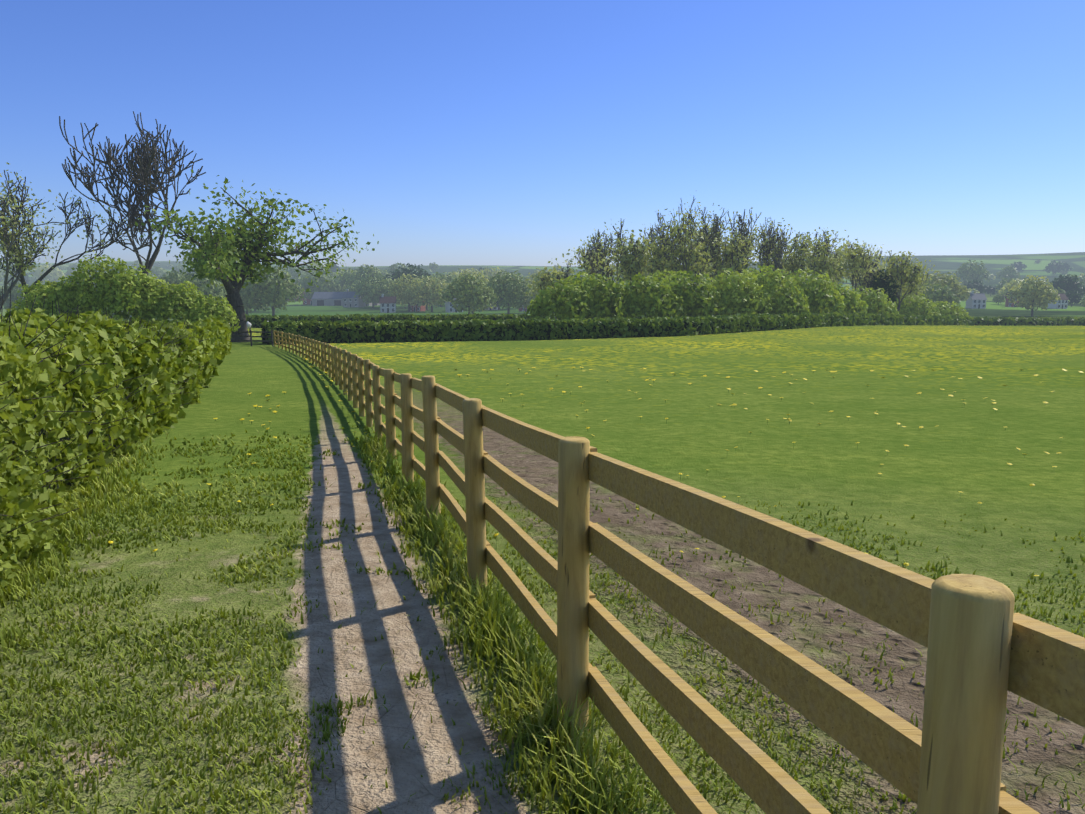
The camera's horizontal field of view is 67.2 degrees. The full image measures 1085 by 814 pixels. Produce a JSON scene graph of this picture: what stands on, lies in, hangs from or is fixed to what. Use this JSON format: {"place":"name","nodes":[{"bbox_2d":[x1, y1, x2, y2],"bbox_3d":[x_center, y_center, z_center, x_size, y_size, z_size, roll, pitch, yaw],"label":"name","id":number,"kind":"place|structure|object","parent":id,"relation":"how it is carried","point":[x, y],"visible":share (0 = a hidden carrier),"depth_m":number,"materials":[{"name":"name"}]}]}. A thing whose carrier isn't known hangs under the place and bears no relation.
{"place":"outdoors","nodes":[
{"label":"outdoors","id":0,"kind":"place"},
{"bbox_2d":[0,252,1084,813],"bbox_3d":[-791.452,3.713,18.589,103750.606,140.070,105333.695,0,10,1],"label":"ground","id":1,"kind":"structure","parent":0,"point":[940,460],"depth_m":6.47,"materials":[{"name":"green plant"}]},
{"bbox_2d":[0,281,23,308],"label":"tree","id":2,"kind":"object","parent":1,"relation":"on","point":[14,293],"visible":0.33,"depth_m":303.57,"materials":[{"name":"green plant"}]},
{"bbox_2d":[0,170,62,311],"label":"tree","id":3,"kind":"object","parent":1,"relation":"on","point":[12,249],"visible":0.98,"depth_m":70.59,"materials":[{"name":"green plant"}]},
{"bbox_2d":[32,264,66,281],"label":"tree","id":4,"kind":"object","parent":1,"relation":"on","point":[55,273],"visible":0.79,"depth_m":835.80,"materials":[{"name":"green plant"}]},
{"bbox_2d":[0,162,138,297],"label":"bare tree","id":5,"kind":"object","parent":1,"relation":"on","point":[88,221],"visible":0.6,"depth_m":75.71,"materials":[{"name":"brown plant"}]},
{"bbox_2d":[0,286,231,588],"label":"hedge","id":6,"kind":"object","parent":1,"relation":"on","point":[83,396],"visible":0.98,"depth_m":8.18,"materials":[{"name":"green plant"}]},
{"bbox_2d":[6,253,239,331],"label":"bushes","id":7,"kind":"object","parent":1,"relation":"on","point":[114,291],"visible":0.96,"depth_m":53.18,"materials":[{"name":"green plant"}]},
{"bbox_2d":[59,111,205,314],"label":"bare ash","id":8,"kind":"object","parent":1,"relation":"on","point":[145,157],"visible":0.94,"depth_m":78.08,"materials":[{"name":"brown plant"}]},
{"bbox_2d":[169,274,227,307],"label":"bush","id":9,"kind":"object","parent":1,"relation":"on","point":[219,290],"visible":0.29,"depth_m":238.18,"materials":[{"name":"green plant"}]},
{"bbox_2d":[230,329,273,345],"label":"gate","id":10,"kind":"structure","parent":1,"relation":"on","point":[251,336],"depth_m":56.85,"materials":[{"name":"grey metal"}]},
{"bbox_2d":[135,169,378,341],"bbox_3d":[-21.464,-11.414,63.019,16.764,13.422,16.394,0,10,1],"label":"oak","id":11,"kind":"object","parent":1,"relation":"on","point":[228,267],"visible":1,"depth_m":62.76,"materials":[{"name":"green plant"}]},
{"bbox_2d":[239,266,303,315],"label":"tree","id":12,"kind":"object","parent":1,"relation":"on","point":[268,294],"visible":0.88,"depth_m":254.67,"materials":[{"name":"green plant"}]},
{"bbox_2d":[294,272,345,299],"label":"tree","id":13,"kind":"object","parent":1,"relation":"on","point":[325,286],"visible":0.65,"depth_m":483.09,"materials":[{"name":"green plant"}]},
{"bbox_2d":[311,292,343,305],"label":"building","id":14,"kind":"structure","parent":1,"relation":"on","point":[326,298],"depth_m":463.85,"materials":[{"name":"stone"}]},
{"bbox_2d":[337,348,342,389],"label":"post","id":15,"kind":"object","parent":1,"relation":"on","point":[339,354],"visible":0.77,"depth_m":22.87,"materials":[{"name":"brown wood"}]},
{"bbox_2d":[342,349,347,394],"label":"post","id":16,"kind":"object","parent":1,"relation":"on","point":[345,377],"visible":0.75,"depth_m":21.08,"materials":[{"name":"brown wood"}]},
{"bbox_2d":[332,268,361,291],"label":"tree","id":17,"kind":"object","parent":1,"relation":"on","point":[341,279],"visible":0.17,"depth_m":512.28,"materials":[{"name":"green plant"}]},
{"bbox_2d":[347,352,352,400],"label":"post","id":18,"kind":"object","parent":1,"relation":"on","point":[349,369],"visible":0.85,"depth_m":19.29,"materials":[{"name":"brown wood"}]},
{"bbox_2d":[342,290,364,306],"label":"cottage","id":19,"kind":"structure","parent":1,"relation":"on","point":[349,299],"depth_m":425.63,"materials":[{"name":"paint"}]},
{"bbox_2d":[351,354,358,407],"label":"post","id":20,"kind":"object","parent":1,"relation":"on","point":[355,382],"visible":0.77,"depth_m":17.48,"materials":[{"name":"brown wood"}]},
{"bbox_2d":[357,357,364,416],"bbox_3d":[-3.496,-0.260,15.734,0.129,1.387,0.158,0,10,1],"label":"post","id":21,"kind":"object","parent":1,"relation":"on","point":[360,372],"visible":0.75,"depth_m":15.67,"materials":[{"name":"brown wood"}]},
{"bbox_2d":[344,264,384,290],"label":"tree","id":22,"kind":"object","parent":1,"relation":"on","point":[367,273],"visible":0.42,"depth_m":469.64,"materials":[{"name":"green plant"}]},
{"bbox_2d":[364,359,372,426],"bbox_3d":[-2.968,-0.108,13.931,0.116,1.406,0.178,-3,10,-16],"label":"post","id":23,"kind":"object","parent":1,"relation":"on","point":[368,394],"visible":0.77,"depth_m":13.88,"materials":[{"name":"brown wood"}]},
{"bbox_2d":[354,276,383,307],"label":"tree","id":24,"kind":"object","parent":1,"relation":"on","point":[365,282],"visible":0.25,"depth_m":405.55,"materials":[{"name":"green plant"}]},
{"bbox_2d":[372,365,382,438],"bbox_3d":[-2.449,0.068,12.124,0.114,1.372,0.174,-6,11,-31],"label":"post","id":25,"kind":"object","parent":1,"relation":"on","point":[377,400],"visible":0.77,"depth_m":12.06,"materials":[{"name":"brown wood"}]},
{"bbox_2d":[359,277,395,303],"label":"tree","id":26,"kind":"object","parent":1,"relation":"on","point":[386,283],"visible":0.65,"depth_m":399.73,"materials":[{"name":"green plant"}]},
{"bbox_2d":[379,295,395,312],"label":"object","id":27,"kind":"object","parent":1,"relation":"on","point":[387,304],"visible":0.98,"depth_m":336.77,"materials":[{"name":"paint"}]},
{"bbox_2d":[384,369,395,456],"bbox_3d":[-1.923,0.213,10.307,0.129,1.394,0.153,0,10,1],"label":"post","id":28,"kind":"object","parent":1,"relation":"on","point":[389,409],"visible":0.81,"depth_m":10.24,"materials":[{"name":"brown wood"}]},
{"bbox_2d":[245,312,544,327],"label":"hedge","id":29,"kind":"object","parent":1,"relation":"on","point":[255,321],"visible":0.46,"depth_m":99.17,"materials":[{"name":"green plant"}]},
{"bbox_2d":[387,273,424,311],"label":"tree","id":30,"kind":"object","parent":1,"relation":"on","point":[396,288],"visible":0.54,"depth_m":347.25,"materials":[{"name":"green plant"}]},
{"bbox_2d":[400,373,413,482],"bbox_3d":[-1.409,0.357,8.498,0.132,1.413,0.175,0,10,1],"label":"post","id":31,"kind":"object","parent":1,"relation":"on","point":[407,424],"visible":0.79,"depth_m":8.43,"materials":[{"name":"brown wood"}]},
{"bbox_2d":[385,263,430,296],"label":"tree","id":32,"kind":"object","parent":1,"relation":"on","point":[398,273],"visible":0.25,"depth_m":422.62,"materials":[{"name":"green plant"}]},
{"bbox_2d":[402,275,446,311],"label":"tree","id":33,"kind":"object","parent":1,"relation":"on","point":[436,285],"visible":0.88,"depth_m":339.66,"materials":[{"name":"green plant"}]},
{"bbox_2d":[421,375,440,519],"bbox_3d":[-0.904,0.478,6.674,0.119,1.473,0.156,-5,11,-29],"label":"post","id":34,"kind":"object","parent":1,"relation":"on","point":[431,445],"visible":0.83,"depth_m":6.60,"materials":[{"name":"brown wood"}]},
{"bbox_2d":[413,458,440,483],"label":"rail","id":35,"kind":"object","parent":34,"relation":"attached to","point":[418,467],"visible":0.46,"depth_m":8.00,"materials":[{"name":"brown wood"}]},
{"bbox_2d":[435,384,485,412],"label":"rail","id":36,"kind":"object","parent":34,"relation":"attached to","point":[454,399],"visible":0.62,"depth_m":5.84,"materials":[{"name":"brown wood"}]},
{"bbox_2d":[436,419,487,454],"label":"rail","id":37,"kind":"object","parent":34,"relation":"attached to","point":[451,436],"visible":0.58,"depth_m":5.92,"materials":[{"name":"brown wood"}]},
{"bbox_2d":[438,451,487,500],"bbox_3d":[-0.589,0.514,5.783,0.045,0.201,1.884,-3,10,-15],"label":"rail","id":38,"kind":"object","parent":34,"relation":"attached to","point":[455,474],"visible":0.62,"depth_m":5.98,"materials":[{"name":"brown wood"}]},
{"bbox_2d":[439,484,490,545],"bbox_3d":[-0.584,0.784,5.821,0.043,0.213,1.888,-3,10,-15],"label":"rail","id":39,"kind":"object","parent":34,"relation":"attached to","point":[452,505],"visible":0.6,"depth_m":6.03,"materials":[{"name":"brown wood"}]},
{"bbox_2d":[437,274,497,313],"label":"tree","id":40,"kind":"object","parent":1,"relation":"on","point":[461,291],"visible":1,"depth_m":250.12,"materials":[{"name":"green plant"}]},
{"bbox_2d":[443,270,498,313],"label":"tree","id":41,"kind":"object","parent":1,"relation":"on","point":[476,274],"visible":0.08,"depth_m":301.58,"materials":[{"name":"green plant"}]},
{"bbox_2d":[462,398,486,590],"bbox_3d":[-0.396,0.655,4.867,0.121,1.416,0.174,-4,10,-25],"label":"post","id":42,"kind":"object","parent":1,"relation":"on","point":[474,490],"visible":0.69,"depth_m":4.80,"materials":[{"name":"brown wood"}]},
{"bbox_2d":[486,545,592,666],"bbox_3d":[-0.074,0.965,4.013,0.044,0.244,1.892,-3,10,-15],"label":"rail","id":43,"kind":"object","parent":42,"relation":"attached to","point":[529,606],"visible":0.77,"depth_m":4.02,"materials":[{"name":"brown wood"}]},
{"bbox_2d":[481,269,533,313],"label":"tree","id":44,"kind":"object","parent":1,"relation":"on","point":[512,293],"visible":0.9,"depth_m":285.56,"materials":[{"name":"green plant"}]},
{"bbox_2d":[525,261,573,319],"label":"tree","id":45,"kind":"object","parent":1,"relation":"on","point":[545,281],"visible":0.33,"depth_m":121.94,"materials":[{"name":"green plant"}]},
{"bbox_2d":[523,280,605,319],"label":"bush","id":46,"kind":"object","parent":1,"relation":"on","point":[553,301],"visible":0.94,"depth_m":89.66,"materials":[{"name":"green plant"}]},
{"bbox_2d":[549,253,583,287],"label":"tree","id":47,"kind":"object","parent":1,"relation":"on","point":[557,276],"visible":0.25,"depth_m":116.05,"materials":[{"name":"green plant"}]},
{"bbox_2d":[557,436,589,742],"bbox_3d":[0.117,0.808,3.055,0.125,1.399,0.176,0,10,1],"label":"post","id":48,"kind":"object","parent":1,"relation":"on","point":[573,574],"visible":0.81,"depth_m":2.99,"materials":[{"name":"brown wood"}]},
{"bbox_2d":[483,454,592,552],"bbox_3d":[-0.080,0.411,3.938,0.046,0.244,1.892,-3,10,-16],"label":"rail","id":49,"kind":"object","parent":48,"relation":"attached to","point":[539,503],"visible":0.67,"depth_m":3.90,"materials":[{"name":"brown wood"}]},
{"bbox_2d":[482,407,596,461],"bbox_3d":[-0.083,0.129,3.901,0.046,0.255,1.893,-3,10,-16],"label":"rail","id":50,"kind":"object","parent":48,"relation":"attached to","point":[539,440],"visible":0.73,"depth_m":3.83,"materials":[{"name":"brown wood"}]},
{"bbox_2d":[485,500,594,597],"bbox_3d":[-0.077,0.685,3.975,0.044,0.255,1.892,-3,10,-16],"label":"rail","id":51,"kind":"object","parent":48,"relation":"attached to","point":[541,561],"visible":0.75,"depth_m":3.95,"materials":[{"name":"brown wood"}]},
{"bbox_2d":[549,271,604,319],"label":"bush","id":52,"kind":"object","parent":1,"relation":"on","point":[572,280],"visible":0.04,"depth_m":98.20,"materials":[{"name":"green plant"}]},
{"bbox_2d":[566,242,617,317],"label":"tree","id":53,"kind":"object","parent":1,"relation":"on","point":[587,258],"visible":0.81,"depth_m":110.31,"materials":[{"name":"green plant"}]},
{"bbox_2d":[108,358,1083,575],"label":"dandelions","id":54,"kind":"object","parent":1,"relation":"on","point":[727,377],"visible":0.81,"depth_m":17.48,"materials":[{"name":"yellow plant"}]},
{"bbox_2d":[571,221,631,280],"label":"tree","id":55,"kind":"object","parent":1,"relation":"on","point":[599,247],"visible":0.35,"depth_m":119.82,"materials":[{"name":"green plant"}]},
{"bbox_2d":[567,273,641,318],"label":"bush","id":56,"kind":"object","parent":1,"relation":"on","point":[605,297],"visible":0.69,"depth_m":91.61,"materials":[{"name":"green plant"}]},
{"bbox_2d":[606,228,667,318],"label":"tree","id":57,"kind":"object","parent":1,"relation":"on","point":[636,260],"visible":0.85,"depth_m":114.60,"materials":[{"name":"green plant"}]},
{"bbox_2d":[605,273,687,318],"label":"bush","id":58,"kind":"object","parent":1,"relation":"on","point":[651,297],"visible":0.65,"depth_m":93.35,"materials":[{"name":"green plant"}]},
{"bbox_2d":[642,223,678,282],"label":"tree","id":59,"kind":"object","parent":1,"relation":"on","point":[657,252],"visible":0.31,"depth_m":125.57,"materials":[{"name":"green plant"}]},
{"bbox_2d":[639,210,686,276],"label":"tree","id":60,"kind":"object","parent":1,"relation":"on","point":[651,232],"visible":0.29,"depth_m":123.87,"materials":[{"name":"green plant"}]},
{"bbox_2d":[639,269,699,317],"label":"bush","id":61,"kind":"object","parent":1,"relation":"on","point":[658,275],"visible":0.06,"depth_m":103.89,"materials":[{"name":"green plant"}]},
{"bbox_2d":[260,311,1084,344],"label":"hedge","id":62,"kind":"object","parent":1,"relation":"on","point":[362,331],"visible":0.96,"depth_m":69.41,"materials":[{"name":"green plant"}]},
{"bbox_2d":[656,206,719,314],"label":"tree","id":63,"kind":"object","parent":1,"relation":"on","point":[686,249],"visible":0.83,"depth_m":115.62,"materials":[{"name":"green plant"}]},
{"bbox_2d":[653,270,728,316],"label":"bush","id":64,"kind":"object","parent":1,"relation":"on","point":[704,299],"visible":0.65,"depth_m":97.29,"materials":[{"name":"green plant"}]},
{"bbox_2d":[674,197,730,284],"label":"tree","id":65,"kind":"object","parent":1,"relation":"on","point":[710,236],"visible":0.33,"depth_m":120.86,"materials":[{"name":"green plant"}]},
{"bbox_2d":[689,220,759,280],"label":"tree","id":66,"kind":"object","parent":1,"relation":"on","point":[730,246],"visible":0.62,"depth_m":122.84,"materials":[{"name":"green plant"}]},
{"bbox_2d":[706,207,762,315],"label":"tree","id":67,"kind":"object","parent":1,"relation":"on","point":[745,232],"visible":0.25,"depth_m":125.19,"materials":[{"name":"brown plant"}]},
{"bbox_2d":[697,268,772,315],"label":"bush","id":68,"kind":"object","parent":1,"relation":"on","point":[746,298],"visible":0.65,"depth_m":100.93,"materials":[{"name":"green plant"}]},
{"bbox_2d":[711,219,776,282],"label":"tree","id":69,"kind":"object","parent":1,"relation":"on","point":[753,258],"visible":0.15,"depth_m":129.48,"materials":[{"name":"green plant"}]},
{"bbox_2d":[728,265,808,314],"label":"bush","id":70,"kind":"object","parent":1,"relation":"on","point":[785,297],"visible":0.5,"depth_m":104.78,"materials":[{"name":"green plant"}]},
{"bbox_2d":[751,217,792,274],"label":"tree","id":71,"kind":"object","parent":1,"relation":"on","point":[763,247],"visible":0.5,"depth_m":129.77,"materials":[{"name":"green plant"}]},
{"bbox_2d":[757,220,809,279],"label":"tree","id":72,"kind":"object","parent":1,"relation":"on","point":[778,249],"visible":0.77,"depth_m":126.70,"materials":[{"name":"green plant"}]},
{"bbox_2d":[754,229,820,312],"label":"tree","id":73,"kind":"object","parent":1,"relation":"on","point":[793,267],"visible":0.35,"depth_m":135.31,"materials":[{"name":"green plant"}]},
{"bbox_2d":[781,268,844,312],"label":"bush","id":74,"kind":"object","parent":1,"relation":"on","point":[817,293],"visible":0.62,"depth_m":110.54,"materials":[{"name":"green plant"}]},
{"bbox_2d":[800,227,844,279],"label":"tree","id":75,"kind":"object","parent":1,"relation":"on","point":[821,240],"visible":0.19,"depth_m":139.13,"materials":[{"name":"brown plant"}]},
{"bbox_2d":[791,230,854,285],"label":"tree","id":76,"kind":"object","parent":1,"relation":"on","point":[826,266],"visible":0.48,"depth_m":127.29,"materials":[{"name":"green plant"}]},
{"bbox_2d":[828,245,850,291],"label":"tree","id":77,"kind":"object","parent":1,"relation":"on","point":[839,269],"visible":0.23,"depth_m":146.35,"materials":[{"name":"green plant"}]},
{"bbox_2d":[819,282,868,313],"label":"bush","id":78,"kind":"object","parent":1,"relation":"on","point":[853,303],"visible":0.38,"depth_m":118.94,"materials":[{"name":"green plant"}]},
{"bbox_2d":[832,235,884,290],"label":"tree","id":79,"kind":"object","parent":1,"relation":"on","point":[856,263],"visible":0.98,"depth_m":134.52,"materials":[{"name":"green plant"}]},
{"bbox_2d":[840,241,890,290],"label":"tree","id":80,"kind":"object","parent":1,"relation":"on","point":[869,276],"visible":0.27,"depth_m":147.54,"materials":[{"name":"green plant"}]},
{"bbox_2d":[854,286,899,314],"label":"bush","id":81,"kind":"object","parent":1,"relation":"on","point":[879,303],"visible":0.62,"depth_m":131.25,"materials":[{"name":"green plant"}]},
{"bbox_2d":[868,269,899,304],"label":"ivy tree","id":82,"kind":"object","parent":1,"relation":"on","point":[883,284],"visible":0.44,"depth_m":145.60,"materials":[{"name":"green plant"}]},
{"bbox_2d":[875,251,934,311],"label":"tree","id":83,"kind":"object","parent":1,"relation":"on","point":[896,271],"visible":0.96,"depth_m":143.89,"materials":[{"name":"green plant"}]},
{"bbox_2d":[890,293,941,315],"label":"bush","id":84,"kind":"object","parent":1,"relation":"on","point":[917,306],"visible":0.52,"depth_m":155.29,"materials":[{"name":"green plant"}]},
{"bbox_2d":[914,283,960,305],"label":"bush","id":85,"kind":"object","parent":1,"relation":"on","point":[937,293],"visible":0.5,"depth_m":273.32,"materials":[{"name":"green plant"}]},
{"bbox_2d":[919,270,969,304],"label":"bush","id":86,"kind":"object","parent":1,"relation":"on","point":[950,281],"visible":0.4,"depth_m":302.44,"materials":[{"name":"green plant"}]},
{"bbox_2d":[932,301,970,316],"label":"bush","id":87,"kind":"object","parent":1,"relation":"on","point":[950,310],"visible":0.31,"depth_m":170.20,"materials":[{"name":"green plant"}]},
{"bbox_2d":[917,574,1014,813],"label":"post","id":88,"kind":"object","parent":1,"relation":"on","point":[968,655],"visible":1,"depth_m":1.14,"materials":[{"name":"brown wood"}]},
{"bbox_2d":[588,666,717,813],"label":"rail","id":89,"kind":"object","parent":88,"relation":"attached to","point":[676,788],"visible":0.93,"depth_m":2.53,"materials":[{"name":"brown wood"}]},
{"bbox_2d":[588,598,830,813],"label":"rail","id":90,"kind":"object","parent":88,"relation":"attached to","point":[765,782],"visible":0.95,"depth_m":2.11,"materials":[{"name":"brown wood"}]},
{"bbox_2d":[588,452,934,647],"bbox_3d":[0.425,0.279,2.089,0.045,0.268,1.885,-3,10,-15],"label":"rail","id":91,"kind":"object","parent":88,"relation":"attached to","point":[894,597],"visible":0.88,"depth_m":1.70,"materials":[{"name":"brown wood"}]},
{"bbox_2d":[589,523,1005,803],"bbox_3d":[0.426,0.548,2.123,0.045,0.265,1.887,-3,10,-15],"label":"rail","id":92,"kind":"object","parent":88,"relation":"attached to","point":[884,742],"visible":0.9,"depth_m":1.73,"materials":[{"name":"brown wood"}]},
{"bbox_2d":[998,790,1039,813],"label":"rail","id":93,"kind":"object","parent":88,"relation":"attached to","point":[1009,804],"visible":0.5,"depth_m":1.17,"materials":[{"name":"brown wood"}]},
{"bbox_2d":[1008,613,1084,727],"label":"rail","id":94,"kind":"object","parent":88,"relation":"attached to","point":[1047,667],"visible":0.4,"depth_m":1.09,"materials":[{"name":"brown wood"}]},
{"bbox_2d":[953,260,990,285],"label":"tree","id":95,"kind":"object","parent":1,"relation":"on","point":[971,273],"visible":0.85,"depth_m":634.93,"materials":[{"name":"green plant"}]},
{"bbox_2d":[964,279,986,292],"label":"tree","id":96,"kind":"object","parent":1,"relation":"on","point":[980,288],"visible":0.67,"depth_m":518.33,"materials":[{"name":"green plant"}]},
{"bbox_2d":[966,292,986,308],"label":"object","id":97,"kind":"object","parent":1,"relation":"on","point":[975,300],"visible":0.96,"depth_m":361.61,"materials":[{"name":"paint"}]},
{"bbox_2d":[996,265,1019,280],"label":"tree","id":98,"kind":"object","parent":1,"relation":"on","point":[1006,273],"visible":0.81,"depth_m":727.14,"materials":[{"name":"green plant"}]},
{"bbox_2d":[1006,275,1060,315],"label":"tree","id":99,"kind":"object","parent":1,"relation":"on","point":[1036,293],"visible":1,"depth_m":283.14,"materials":[{"name":"green plant"}]},
{"bbox_2d":[1043,260,1065,274],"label":"tree","id":100,"kind":"object","parent":1,"relation":"on","point":[1053,267],"visible":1,"depth_m":892.36,"materials":[{"name":"green plant"}]},
{"bbox_2d":[1047,293,1068,308],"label":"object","id":101,"kind":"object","parent":1,"relation":"on","point":[1062,303],"visible":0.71,"depth_m":361.13,"materials":[{"name":"paint"}]},
{"bbox_2d":[1050,274,1084,295],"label":"tree","id":102,"kind":"object","parent":1,"relation":"on","point":[1067,284],"visible":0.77,"depth_m":417.07,"materials":[{"name":"green plant"}]},
{"bbox_2d":[1065,290,1082,306],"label":"tree","id":103,"kind":"object","parent":1,"relation":"on","point":[1076,298],"visible":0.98,"depth_m":384.44,"materials":[{"name":"green plant"}]},
{"bbox_2d":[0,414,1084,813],"bbox_3d":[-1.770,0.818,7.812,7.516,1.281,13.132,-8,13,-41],"label":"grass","id":104,"kind":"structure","parent":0,"point":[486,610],"depth_m":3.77,"materials":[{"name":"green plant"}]},
{"bbox_2d":[0,0,1084,266],"label":"sky","id":105,"kind":"structure","parent":0,"point":[448,132],"materials":[{"name":"blue"}]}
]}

